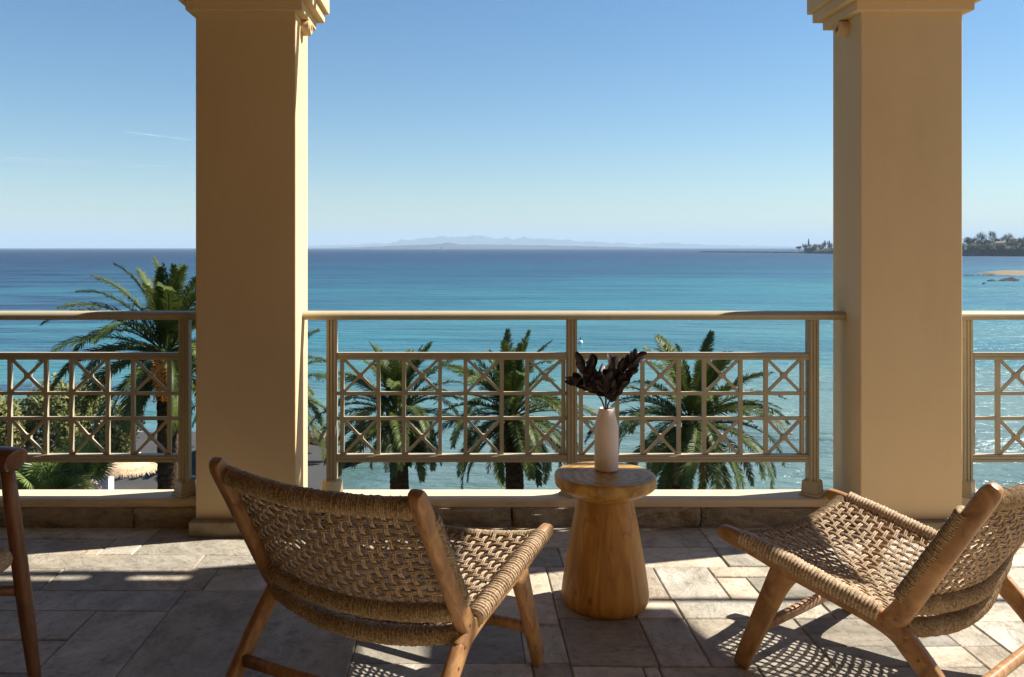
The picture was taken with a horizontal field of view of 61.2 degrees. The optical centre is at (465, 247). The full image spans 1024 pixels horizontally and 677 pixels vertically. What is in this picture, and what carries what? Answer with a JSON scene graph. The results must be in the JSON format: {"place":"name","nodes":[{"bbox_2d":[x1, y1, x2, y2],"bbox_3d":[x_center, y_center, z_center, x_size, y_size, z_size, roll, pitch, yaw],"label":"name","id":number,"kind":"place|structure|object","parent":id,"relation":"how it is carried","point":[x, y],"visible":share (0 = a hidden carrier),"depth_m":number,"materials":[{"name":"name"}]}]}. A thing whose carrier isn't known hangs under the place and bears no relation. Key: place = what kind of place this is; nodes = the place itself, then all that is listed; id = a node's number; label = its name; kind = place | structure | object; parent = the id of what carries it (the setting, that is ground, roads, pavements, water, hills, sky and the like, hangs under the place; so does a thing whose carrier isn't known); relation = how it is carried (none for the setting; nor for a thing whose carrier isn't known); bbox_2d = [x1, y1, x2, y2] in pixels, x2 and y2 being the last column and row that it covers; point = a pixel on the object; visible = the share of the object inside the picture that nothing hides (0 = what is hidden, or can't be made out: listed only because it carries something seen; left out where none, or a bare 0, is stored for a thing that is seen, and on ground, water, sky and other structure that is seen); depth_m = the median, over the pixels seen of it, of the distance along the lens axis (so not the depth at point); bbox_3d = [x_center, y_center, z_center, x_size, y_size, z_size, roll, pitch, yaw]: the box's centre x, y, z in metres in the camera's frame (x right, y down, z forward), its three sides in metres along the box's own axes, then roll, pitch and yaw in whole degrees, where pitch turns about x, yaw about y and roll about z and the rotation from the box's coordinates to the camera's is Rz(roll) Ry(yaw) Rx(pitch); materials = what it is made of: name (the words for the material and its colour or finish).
{"place":"outdoors","nodes":[
{"label":"outdoors","id":0,"kind":"place"},
{"bbox_2d":[94,476,113,489],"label":"white pillar","id":1,"kind":"structure","parent":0,"point":[108,485],"depth_m":31.94,"materials":[{"name":"white paint"}]},
{"bbox_2d":[29,432,342,489],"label":"seafront paving","id":2,"kind":"structure","parent":0,"point":[316,472],"depth_m":35.73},
{"bbox_2d":[93,452,156,478],"bbox_3d":[-11.697,7.520,30.475,2.246,0.486,3.164,0,0,0],"label":"straw canopy","id":3,"kind":"object","parent":2,"relation":"on","point":[124,469],"visible":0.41,"depth_m":29.44,"materials":[{"name":"beige wicker"}]},
{"bbox_2d":[192,329,347,460],"bbox_3d":[-9.054,6.241,38.181,7.538,6.769,6.713,0,0,-15],"label":"palm tree","id":4,"kind":"object","parent":2,"relation":"on","point":[313,407],"visible":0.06,"depth_m":37.23,"materials":[{"name":"green plant"}]},
{"bbox_2d":[0,248,1023,489],"bbox_3d":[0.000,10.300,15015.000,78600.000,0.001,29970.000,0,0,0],"label":"sea","id":5,"kind":"structure","parent":0,"point":[674,279],"depth_m":143.81,"materials":[{"name":"liquid"}]},
{"bbox_2d":[319,243,673,248],"bbox_3d":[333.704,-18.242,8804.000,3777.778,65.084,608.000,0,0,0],"label":"island","id":6,"kind":"structure","parent":5,"relation":"on","point":[459,246],"depth_m":8583.88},
{"bbox_2d":[700,251,793,252],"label":"breakwater","id":7,"kind":"object","parent":5,"relation":"in","point":[748,252],"visible":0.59,"depth_m":1806.24,"materials":[{"name":"grey stone"}]},
{"bbox_2d":[794,240,1023,255],"bbox_3d":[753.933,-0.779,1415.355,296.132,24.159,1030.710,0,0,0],"label":"headland","id":8,"kind":"structure","parent":5,"relation":"on","point":[993,251],"depth_m":1049.54,"materials":[{"name":"green plant"}]},
{"bbox_2d":[804,248,815,252],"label":"house","id":9,"kind":"structure","parent":8,"relation":"on","point":[808,250],"depth_m":1540.00,"materials":[{"name":"grey"}]},
{"bbox_2d":[808,244,817,248],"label":"tree","id":10,"kind":"object","parent":8,"relation":"on","point":[814,247],"visible":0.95,"depth_m":1539.29,"materials":[{"name":"green plant"}]},
{"bbox_2d":[962,237,980,244],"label":"tree","id":11,"kind":"object","parent":8,"relation":"on","point":[969,240],"visible":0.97,"depth_m":1087.03,"materials":[{"name":"green plant"}]},
{"bbox_2d":[968,243,984,249],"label":"tree","id":12,"kind":"object","parent":8,"relation":"on","point":[976,246],"visible":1,"depth_m":1045.71,"materials":[{"name":"green plant"}]},
{"bbox_2d":[976,232,987,243],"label":"tree","id":13,"kind":"object","parent":8,"relation":"on","point":[982,238],"visible":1,"depth_m":1074.69,"materials":[{"name":"green plant"}]},
{"bbox_2d":[982,244,991,253],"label":"tree","id":14,"kind":"object","parent":8,"relation":"on","point":[988,247],"visible":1,"depth_m":1043.10,"materials":[{"name":"green plant"}]},
{"bbox_2d":[988,230,996,243],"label":"tree","id":15,"kind":"object","parent":8,"relation":"on","point":[993,239],"visible":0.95,"depth_m":1085.35,"materials":[{"name":"green plant"}]},
{"bbox_2d":[992,241,1003,245],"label":"house","id":16,"kind":"structure","parent":8,"relation":"on","point":[995,243],"depth_m":1058.47,"materials":[{"name":"beige"}]},
{"bbox_2d":[996,243,1005,249],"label":"tree","id":17,"kind":"object","parent":8,"relation":"on","point":[998,246],"visible":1,"depth_m":1038.85,"materials":[{"name":"green plant"}]},
{"bbox_2d":[1001,233,1013,243],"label":"tree","id":18,"kind":"object","parent":8,"relation":"on","point":[1005,237],"visible":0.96,"depth_m":1073.43,"materials":[{"name":"green plant"}]},
{"bbox_2d":[1007,237,1016,242],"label":"house","id":19,"kind":"structure","parent":8,"relation":"on","point":[1011,239],"depth_m":1068.16,"materials":[{"name":"beige"}]},
{"bbox_2d":[1013,242,1023,252],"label":"tree","id":20,"kind":"object","parent":8,"relation":"on","point":[1016,244],"visible":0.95,"depth_m":1021.45,"materials":[{"name":"green plant"}]},
{"bbox_2d":[980,270,1023,274],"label":"sand spit","id":21,"kind":"structure","parent":5,"relation":"on","point":[1010,272],"depth_m":330.59,"materials":[{"name":"beige sand"}]},
{"bbox_2d":[0,526,1023,676],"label":"floor","id":22,"kind":"structure","parent":0,"point":[144,602],"depth_m":2.96,"materials":[{"name":"tile"}]},
{"bbox_2d":[0,446,41,676],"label":"armchair","id":23,"kind":"object","parent":22,"relation":"on","point":[12,461],"visible":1,"depth_m":2.42,"materials":[{"name":"brown wood"}]},
{"bbox_2d":[178,0,328,536],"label":"pillar","id":24,"kind":"structure","parent":22,"relation":"on","point":[251,233],"depth_m":3.93,"materials":[{"name":"beige paint"}]},
{"bbox_2d":[209,457,553,676],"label":"lounge chair","id":25,"kind":"object","parent":22,"relation":"on","point":[290,576],"visible":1,"depth_m":2.33,"materials":[{"name":"beige wicker"}]},
{"bbox_2d":[0,489,1006,527],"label":"kerb wall","id":26,"kind":"structure","parent":22,"relation":"on","point":[157,508],"depth_m":4.04,"materials":[{"name":"stone"}]},
{"bbox_2d":[0,311,195,497],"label":"balcony railing","id":27,"kind":"object","parent":26,"relation":"on","point":[184,485],"visible":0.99,"depth_m":4.11,"materials":[{"name":"beige paint"}]},
{"bbox_2d":[302,311,846,497],"bbox_3d":[0.514,0.739,4.118,2.578,0.874,0.128,0,0,0],"label":"balcony railing","id":28,"kind":"object","parent":26,"relation":"on","point":[812,484],"visible":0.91,"depth_m":4.10,"materials":[{"name":"beige paint"}]},
{"bbox_2d":[962,311,1023,497],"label":"balcony railing","id":29,"kind":"object","parent":26,"relation":"on","point":[970,456],"visible":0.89,"depth_m":4.09,"materials":[{"name":"beige paint"}]},
{"bbox_2d":[555,461,655,618],"bbox_3d":[0.511,1.063,3.162,0.366,0.474,0.367,0,0,0],"label":"side table","id":30,"kind":"object","parent":22,"relation":"on","point":[604,575],"visible":0.98,"depth_m":3.05,"materials":[{"name":"brown wood"}]},
{"bbox_2d":[594,407,617,472],"bbox_3d":[0.524,0.711,3.208,0.088,0.230,0.088,0,0,0],"label":"vase","id":31,"kind":"object","parent":30,"relation":"on","point":[606,443],"visible":1,"depth_m":3.17,"materials":[{"name":"ceramic"}]},
{"bbox_2d":[565,348,646,408],"bbox_3d":[0.518,0.553,3.207,0.299,0.365,0.124,0,0,0],"label":"dried bouquet","id":32,"kind":"object","parent":31,"relation":"in","point":[611,383],"visible":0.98,"depth_m":3.19,"materials":[{"name":"black plant"}]},
{"bbox_2d":[717,482,1023,676],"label":"lounge chair","id":33,"kind":"object","parent":22,"relation":"on","point":[928,600],"visible":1,"depth_m":2.48,"materials":[{"name":"beige wicker"}]},
{"bbox_2d":[807,0,980,536],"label":"pillar","id":34,"kind":"structure","parent":22,"relation":"on","point":[897,250],"depth_m":3.93,"materials":[{"name":"beige paint"}]},
{"bbox_2d":[0,0,1023,247],"label":"sky","id":35,"kind":"structure","parent":0,"point":[704,122],"materials":[{"name":"blue"}]},
{"bbox_2d":[308,235,809,247],"bbox_3d":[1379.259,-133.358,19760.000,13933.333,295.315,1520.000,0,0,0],"label":"mountains","id":36,"kind":"structure","parent":0,"point":[473,239],"depth_m":19277.31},
{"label":"shingle bank","id":37,"kind":"structure","parent":0,"visible":0},
{"bbox_2d":[308,429,324,443],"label":"rock","id":38,"kind":"object","parent":37,"relation":"on","point":[312,437],"visible":0.42,"depth_m":42.46,"materials":[{"name":"grey stone"}]},
{"label":"garden ground","id":39,"kind":"structure","parent":0,"visible":0},
{"bbox_2d":[0,389,63,462],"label":"shrub","id":40,"kind":"object","parent":39,"relation":"on","point":[18,437],"visible":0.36,"depth_m":35.13,"materials":[{"name":"green plant"}]},
{"bbox_2d":[16,372,114,451],"bbox_3d":[-17.322,7.520,37.543,4.013,4.071,3.676,0,0,0],"label":"shrub","id":41,"kind":"object","parent":39,"relation":"on","point":[33,405],"visible":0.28,"depth_m":36.53,"materials":[{"name":"green plant"}]},
{"bbox_2d":[76,479,104,489],"bbox_3d":[-13.394,8.809,30.549,1.212,1.408,1.833,0,0,-41],"label":"shrub","id":42,"kind":"object","parent":39,"relation":"on","point":[94,485],"visible":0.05,"depth_m":30.67,"materials":[{"name":"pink plant"}]},
{"bbox_2d":[49,401,145,452],"bbox_3d":[-15.499,7.935,36.486,3.714,3.152,2.282,0,0,-15],"label":"shrub","id":43,"kind":"object","parent":39,"relation":"on","point":[118,437],"visible":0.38,"depth_m":36.00,"materials":[{"name":"green plant"}]},
{"bbox_2d":[35,256,195,488],"bbox_3d":[-8.423,4.858,24.044,6.411,9.283,6.158,0,0,0],"label":"palm tree","id":44,"kind":"object","parent":39,"relation":"on","point":[167,295],"visible":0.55,"depth_m":23.41,"materials":[{"name":"green plant"}]},
{"bbox_2d":[119,445,130,452],"bbox_3d":[-15.550,8.930,38.602,1.703,1.199,1.739,0,0,0],"label":"shrub","id":45,"kind":"object","parent":39,"relation":"on","point":[127,451],"visible":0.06,"depth_m":38.35,"materials":[{"name":"green plant"}]},
{"bbox_2d":[308,341,476,489],"bbox_3d":[-2.303,6.258,28.343,5.416,6.483,5.371,0,0,13],"label":"palm tree","id":46,"kind":"object","parent":39,"relation":"on","point":[391,375],"visible":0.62,"depth_m":28.07,"materials":[{"name":"green plant"}]},
{"bbox_2d":[427,328,597,489],"bbox_3d":[1.758,6.112,29.301,6.256,6.776,6.304,0,0,0],"label":"palm tree","id":47,"kind":"object","parent":39,"relation":"on","point":[514,430],"visible":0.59,"depth_m":28.40,"materials":[{"name":"green plant"}]},
{"bbox_2d":[584,330,792,489],"bbox_3d":[7.365,6.099,27.949,6.304,6.803,6.252,0,0,26],"label":"palm tree","id":48,"kind":"object","parent":39,"relation":"on","point":[677,475],"visible":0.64,"depth_m":27.44,"materials":[{"name":"green plant"}]},
{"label":"planting bed","id":49,"kind":"structure","parent":39,"relation":"on","visible":0},
{"bbox_2d":[0,462,42,489],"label":"fan palm","id":50,"kind":"object","parent":49,"relation":"on","point":[20,471],"visible":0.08,"depth_m":22.07,"materials":[{"name":"green plant"}]},
{"bbox_2d":[15,448,93,489],"bbox_3d":[-10.484,5.985,21.982,2.656,1.947,2.229,0,0,20],"label":"fan palm","id":51,"kind":"object","parent":49,"relation":"on","point":[41,473],"visible":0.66,"depth_m":21.74,"materials":[{"name":"green plant"}]},
{"bbox_2d":[44,434,121,489],"bbox_3d":[-10.156,5.887,22.521,2.277,2.044,2.593,0,0,0],"label":"fan palm","id":52,"kind":"object","parent":49,"relation":"on","point":[99,469],"visible":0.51,"depth_m":22.45,"materials":[{"name":"green plant"}]}
]}

